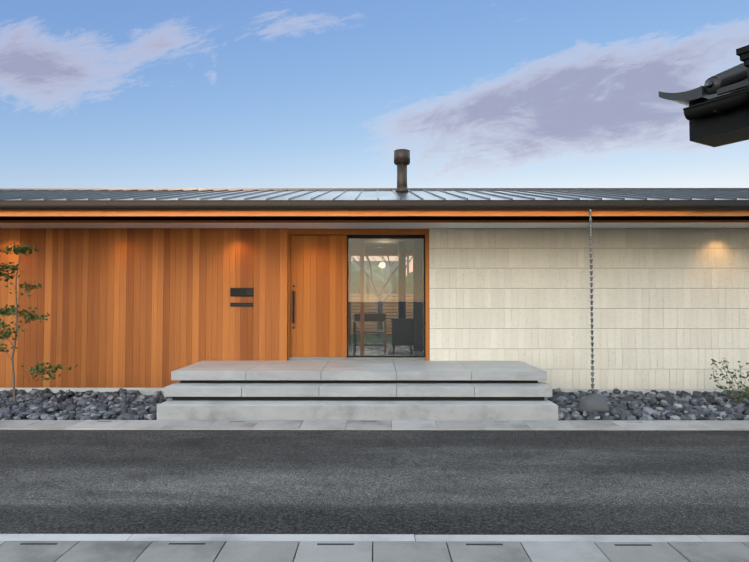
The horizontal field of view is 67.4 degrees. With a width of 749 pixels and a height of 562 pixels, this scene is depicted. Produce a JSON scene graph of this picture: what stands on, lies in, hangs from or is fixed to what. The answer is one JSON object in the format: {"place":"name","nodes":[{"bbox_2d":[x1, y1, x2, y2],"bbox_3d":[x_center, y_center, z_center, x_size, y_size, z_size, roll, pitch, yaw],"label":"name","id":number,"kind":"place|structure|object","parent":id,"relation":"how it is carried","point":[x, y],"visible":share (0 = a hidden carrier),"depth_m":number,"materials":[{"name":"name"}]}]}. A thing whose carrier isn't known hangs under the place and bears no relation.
{"place":"outdoors","nodes":[
{"label":"outdoors","id":0,"kind":"place"},
{"bbox_2d":[287,241,287,359],"bbox_3d":[-1.544,0.471,9.955,0.018,2.804,0.139,0,-2,0],"label":"wood return","id":1,"kind":"object","parent":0,"point":[287,300],"visible":0.43,"depth_m":9.91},
{"bbox_2d":[157,398,557,420],"bbox_3d":[-0.236,1.950,8.140,5.550,0.439,0.780,0,-2,0],"label":"concrete step","id":2,"kind":"object","parent":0,"point":[171,409],"visible":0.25,"depth_m":7.76,"materials":[{"name":"grey concrete"}]},
{"bbox_2d":[351,335,391,342],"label":"court lawn","id":3,"kind":"structure","parent":0,"point":[376,340],"depth_m":15.77,"materials":[{"name":"green plant"}]},
{"bbox_2d":[351,294,412,334],"bbox_3d":[-0.067,1.050,17.875,23.996,1.285,0.020,0,-2,0],"label":"court fence","id":4,"kind":"object","parent":3,"relation":"on","point":[385,308],"depth_m":17.87,"materials":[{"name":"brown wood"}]},
{"bbox_2d":[352,256,412,337],"bbox_3d":[0.335,-0.401,16.667,3.172,4.148,3.689,0,-2,0],"label":"court tree","id":5,"kind":"object","parent":3,"relation":"on","point":[381,302],"depth_m":16.41,"materials":[{"name":"brown plant"}]},
{"bbox_3d":[-0.080,0.069,14.195,23.000,4.000,11.400,0,-2,0],"label":"roof","id":6,"kind":"object","parent":3,"relation":"on","visible":0},
{"bbox_2d":[0,200,748,209],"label":"gutter","id":7,"kind":"object","parent":6,"relation":"attached to","point":[315,204],"visible":1,"depth_m":8.36,"materials":[{"name":"grey metal"}]},
{"bbox_2d":[589,209,594,393],"bbox_3d":[3.229,0.310,8.357,0.049,2.788,0.052,0,-2,0],"label":"rain chain","id":8,"kind":"object","parent":7,"relation":"hanging from","point":[591,301],"visible":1,"depth_m":8.35,"materials":[{"name":"silver metal"}]},
{"bbox_2d":[0,209,748,216],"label":"fascia","id":9,"kind":"structure","parent":6,"relation":"attached to","point":[403,212],"depth_m":8.49,"materials":[{"name":"brown wood"}]},
{"bbox_2d":[0,223,748,228],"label":"soffit","id":10,"kind":"structure","parent":6,"relation":"attached to","point":[368,225],"depth_m":9.56,"materials":[{"name":"paint"}]},
{"bbox_2d":[288,229,428,234],"bbox_3d":[-0.285,-0.879,9.984,2.497,0.103,0.018,0,-2,0],"label":"header","id":11,"kind":"object","parent":10,"relation":"attached to","point":[351,231],"visible":0.93,"depth_m":9.97,"materials":[{"name":"brown wood"}]},
{"bbox_2d":[0,220,748,222],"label":"soffit trim","id":12,"kind":"structure","parent":10,"relation":"attached to","point":[373,221],"depth_m":9.17,"materials":[{"name":"brown wood"}]},
{"bbox_2d":[0,216,748,219],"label":"eave recess","id":13,"kind":"object","parent":6,"relation":"attached to","point":[400,218],"visible":0.12,"depth_m":9.52,"materials":[{"name":"black"}]},
{"bbox_2d":[394,149,409,191],"bbox_3d":[0.560,-2.172,11.416,0.330,0.943,0.330,0,-2,0],"label":"chimney","id":14,"kind":"object","parent":6,"relation":"on","point":[401,159],"visible":0.88,"depth_m":11.31,"materials":[{"name":"grey metal"}]},
{"bbox_2d":[0,395,743,419],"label":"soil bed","id":15,"kind":"object","parent":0,"point":[148,411],"depth_m":7.99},
{"bbox_2d":[0,388,171,419],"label":"rocks","id":16,"kind":"object","parent":15,"relation":"on","point":[38,404],"visible":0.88,"depth_m":8.56,"materials":[{"name":"grey stone"}]},
{"bbox_2d":[0,242,76,402],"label":"tree","id":17,"kind":"object","parent":16,"relation":"on","point":[12,309],"depth_m":8.75,"materials":[{"name":"green plant"}]},
{"bbox_2d":[0,388,748,395],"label":"plinths","id":18,"kind":"object","parent":15,"relation":"on","point":[147,391],"depth_m":9.82,"materials":[{"name":"grey concrete"}]},
{"bbox_2d":[0,228,287,387],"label":"wood wall","id":19,"kind":"structure","parent":18,"relation":"on","point":[137,307],"depth_m":9.90,"materials":[{"name":"brown wood"}]},
{"bbox_2d":[230,288,252,306],"bbox_3d":[-2.336,0.287,9.883,0.400,0.330,0.024,0,-2,0],"label":"intercom mail slot","id":20,"kind":"object","parent":19,"relation":"attached to","point":[238,291],"visible":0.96,"depth_m":9.88,"materials":[{"name":"black metal"}]},
{"bbox_2d":[231,289,251,305],"bbox_3d":[-2.336,0.291,9.875,0.360,0.290,0.013,0,-2,0],"label":"intercom panel","id":21,"kind":"object","parent":20,"relation":"attached to","point":[249,291],"visible":1,"depth_m":9.87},
{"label":"backing walls","id":22,"kind":"object","parent":18,"relation":"on","visible":0},
{"bbox_2d":[288,234,428,359],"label":"door frames","id":23,"kind":"structure","parent":22,"relation":"attached to","point":[426,290],"depth_m":9.94,"materials":[{"name":"brown wood"}]},
{"bbox_2d":[290,235,344,356],"bbox_3d":[-1.012,0.263,10.029,0.973,2.167,0.041,0,-2,0],"label":"door","id":24,"kind":"structure","parent":23,"relation":"in","point":[317,277],"depth_m":10.01,"materials":[{"name":"brown wood"}]},
{"bbox_2d":[292,285,294,328],"bbox_3d":[-1.440,0.460,9.977,0.040,0.779,0.055,0,-2,0],"label":"door handle","id":25,"kind":"object","parent":24,"relation":"attached to","point":[293,306],"visible":0.98,"depth_m":9.95,"materials":[{"name":"black metal"}]},
{"bbox_2d":[429,228,748,388],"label":"stone tile wall","id":26,"kind":"structure","parent":22,"relation":"attached to","point":[667,258],"depth_m":9.87,"materials":[{"name":"beige tile"}]},
{"bbox_2d":[429,228,748,382],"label":"wall joints","id":27,"kind":"object","parent":26,"relation":"attached to","point":[558,308],"visible":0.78,"depth_m":9.87,"materials":[{"name":"grey"}]},
{"bbox_2d":[544,388,748,420],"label":"rocks","id":28,"kind":"object","parent":15,"relation":"on","point":[676,405],"visible":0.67,"depth_m":8.56,"materials":[{"name":"grey stone"}]},
{"bbox_2d":[577,393,610,412],"bbox_3d":[3.190,1.773,8.204,0.455,0.262,0.361,0,-2,0],"label":"boulder","id":29,"kind":"object","parent":28,"relation":"on","point":[594,402],"visible":0.98,"depth_m":8.08,"materials":[{"name":"grey stone"}]},
{"bbox_2d":[710,358,748,402],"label":"shrub","id":30,"kind":"object","parent":15,"relation":"on","point":[739,386],"depth_m":8.73,"materials":[{"name":"green plant"}]},
{"bbox_2d":[0,430,748,535],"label":"road asphalt","id":31,"kind":"structure","parent":0,"point":[555,482],"depth_m":5.16,"materials":[{"name":"grey asphalt"}]},
{"bbox_2d":[0,188,748,199],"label":"roof","id":32,"kind":"structure","parent":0,"point":[373,194],"depth_m":10.30,"materials":[{"name":"black metal"}]},
{"bbox_2d":[351,261,397,271],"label":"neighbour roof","id":33,"kind":"structure","parent":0,"point":[375,262],"depth_m":73.18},
{"bbox_2d":[0,0,748,273],"label":"sky","id":34,"kind":"structure","parent":0,"point":[94,93],"materials":[{"name":"blue"}]},
{"bbox_2d":[348,238,412,355],"bbox_3d":[0.243,0.348,12.184,1.780,2.250,3.400,0,-2,0],"label":"interior timber","id":35,"kind":"object","parent":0,"point":[362,287],"depth_m":13.79,"materials":[{"name":"brown wood"}]},
{"bbox_2d":[348,343,423,355],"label":"interior floor","id":36,"kind":"structure","parent":0,"point":[371,350],"depth_m":11.82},
{"bbox_2d":[309,234,424,345],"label":"interior walls","id":37,"kind":"structure","parent":36,"relation":"on","point":[386,241],"depth_m":12.04,"materials":[{"name":"beige paint"}]},
{"bbox_2d":[353,313,385,353],"bbox_3d":[-0.092,1.058,11.428,0.655,0.780,0.535,0,-2,0],"label":"chair","id":38,"kind":"object","parent":36,"relation":"on","point":[380,316],"depth_m":11.63,"materials":[{"name":"brown wood"}]},
{"bbox_2d":[351,256,412,342],"bbox_3d":[0.248,0.453,13.851,1.660,2.150,0.001,0,-2,0],"label":"rear glass","id":39,"kind":"object","parent":36,"relation":"on","point":[383,280],"depth_m":13.86,"materials":[{"name":"clear glass"}]},
{"bbox_2d":[387,241,412,353],"bbox_3d":[0.560,0.316,11.333,0.600,2.262,0.600,0,-2,0],"label":"wood stove","id":40,"kind":"object","parent":36,"relation":"on","point":[401,292],"depth_m":11.29,"materials":[{"name":"black metal"}]},
{"bbox_2d":[413,238,422,355],"bbox_3d":[0.791,0.283,10.243,0.170,2.250,0.080,0,-2,0],"label":"curtain","id":41,"kind":"object","parent":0,"point":[418,318],"visible":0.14,"depth_m":10.20,"materials":[{"name":"beige fabric"}]},
{"bbox_3d":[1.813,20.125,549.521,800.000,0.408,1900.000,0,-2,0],"label":"ground surface","id":42,"kind":"structure","parent":0,"visible":0},
{"bbox_2d":[97,421,375,421],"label":"drain slots","id":43,"kind":"object","parent":42,"relation":"on","point":[233,421],"visible":0.35,"depth_m":7.63,"materials":[{"name":"black metal"}]},
{"bbox_2d":[20,543,651,545],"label":"drain slots","id":44,"kind":"object","parent":42,"relation":"on","point":[319,544],"visible":0.23,"depth_m":3.81,"materials":[{"name":"black metal"}]},
{"bbox_2d":[172,380,543,400],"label":"step shadow gaps","id":45,"kind":"object","parent":42,"relation":"on","point":[373,398],"visible":0.29,"depth_m":8.15,"materials":[{"name":"black"}]},
{"bbox_2d":[164,382,551,396],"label":"step slab","id":46,"kind":"structure","parent":45,"relation":"on","point":[179,389],"depth_m":8.05,"materials":[{"name":"concrete"}]},
{"bbox_2d":[171,360,546,380],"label":"porch slab","id":47,"kind":"structure","parent":45,"relation":"on","point":[362,370],"depth_m":8.48,"materials":[{"name":"concrete"}]},
{"bbox_2d":[288,357,425,359],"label":"sills","id":48,"kind":"structure","parent":47,"relation":"on","point":[356,358],"depth_m":9.97,"materials":[{"name":"silver metal"}]},
{"bbox_2d":[347,235,424,356],"bbox_3d":[0.207,0.268,10.045,1.395,2.185,0.060,0,-2,0],"label":"window frame","id":49,"kind":"object","parent":48,"relation":"on","point":[385,236],"visible":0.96,"depth_m":10.04,"materials":[{"name":"black metal"}]},
{"bbox_2d":[348,238,423,355],"bbox_3d":[0.207,0.282,10.045,1.355,2.100,0.001,0,-2,0],"label":"window glass","id":50,"kind":"object","parent":49,"relation":"on","point":[384,296],"visible":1,"depth_m":10.04,"materials":[{"name":"clear glass"}]},
{"bbox_2d":[215,536,528,561],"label":"paving joints","id":51,"kind":"object","parent":42,"relation":"on","point":[372,551],"depth_m":3.73,"materials":[{"name":"concrete"}]},
{"bbox_2d":[0,541,748,561],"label":"gutter covers","id":52,"kind":"object","parent":42,"relation":"on","point":[307,551],"visible":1,"depth_m":3.71,"materials":[{"name":"grey concrete"}]},
{"bbox_2d":[0,420,748,429],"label":"gutter slabs","id":53,"kind":"structure","parent":42,"relation":"on","point":[383,425],"depth_m":7.41,"materials":[{"name":"grey concrete"}]},
{"bbox_2d":[0,534,748,542],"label":"kerb edge","id":54,"kind":"object","parent":42,"relation":"on","point":[332,537],"visible":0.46,"depth_m":3.94,"materials":[{"name":"grey concrete"}]},
{"bbox_2d":[351,262,412,293],"bbox_3d":[0.964,0.994,35.097,31.146,5.212,14.637,0,-2,0],"label":"hedge","id":55,"kind":"object","parent":42,"relation":"on","point":[410,281],"depth_m":30.70,"materials":[{"name":"green plant"}]},
{"bbox_2d":[683,45,748,146],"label":"eave gutter","id":56,"kind":"object","parent":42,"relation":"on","point":[722,120],"visible":0.94,"depth_m":4.08,"materials":[{"name":"black plastic"}]},
{"bbox_2d":[659,62,748,105],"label":"eave tiles","id":57,"kind":"object","parent":56,"relation":"attached to","point":[730,80],"visible":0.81,"depth_m":4.16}
]}

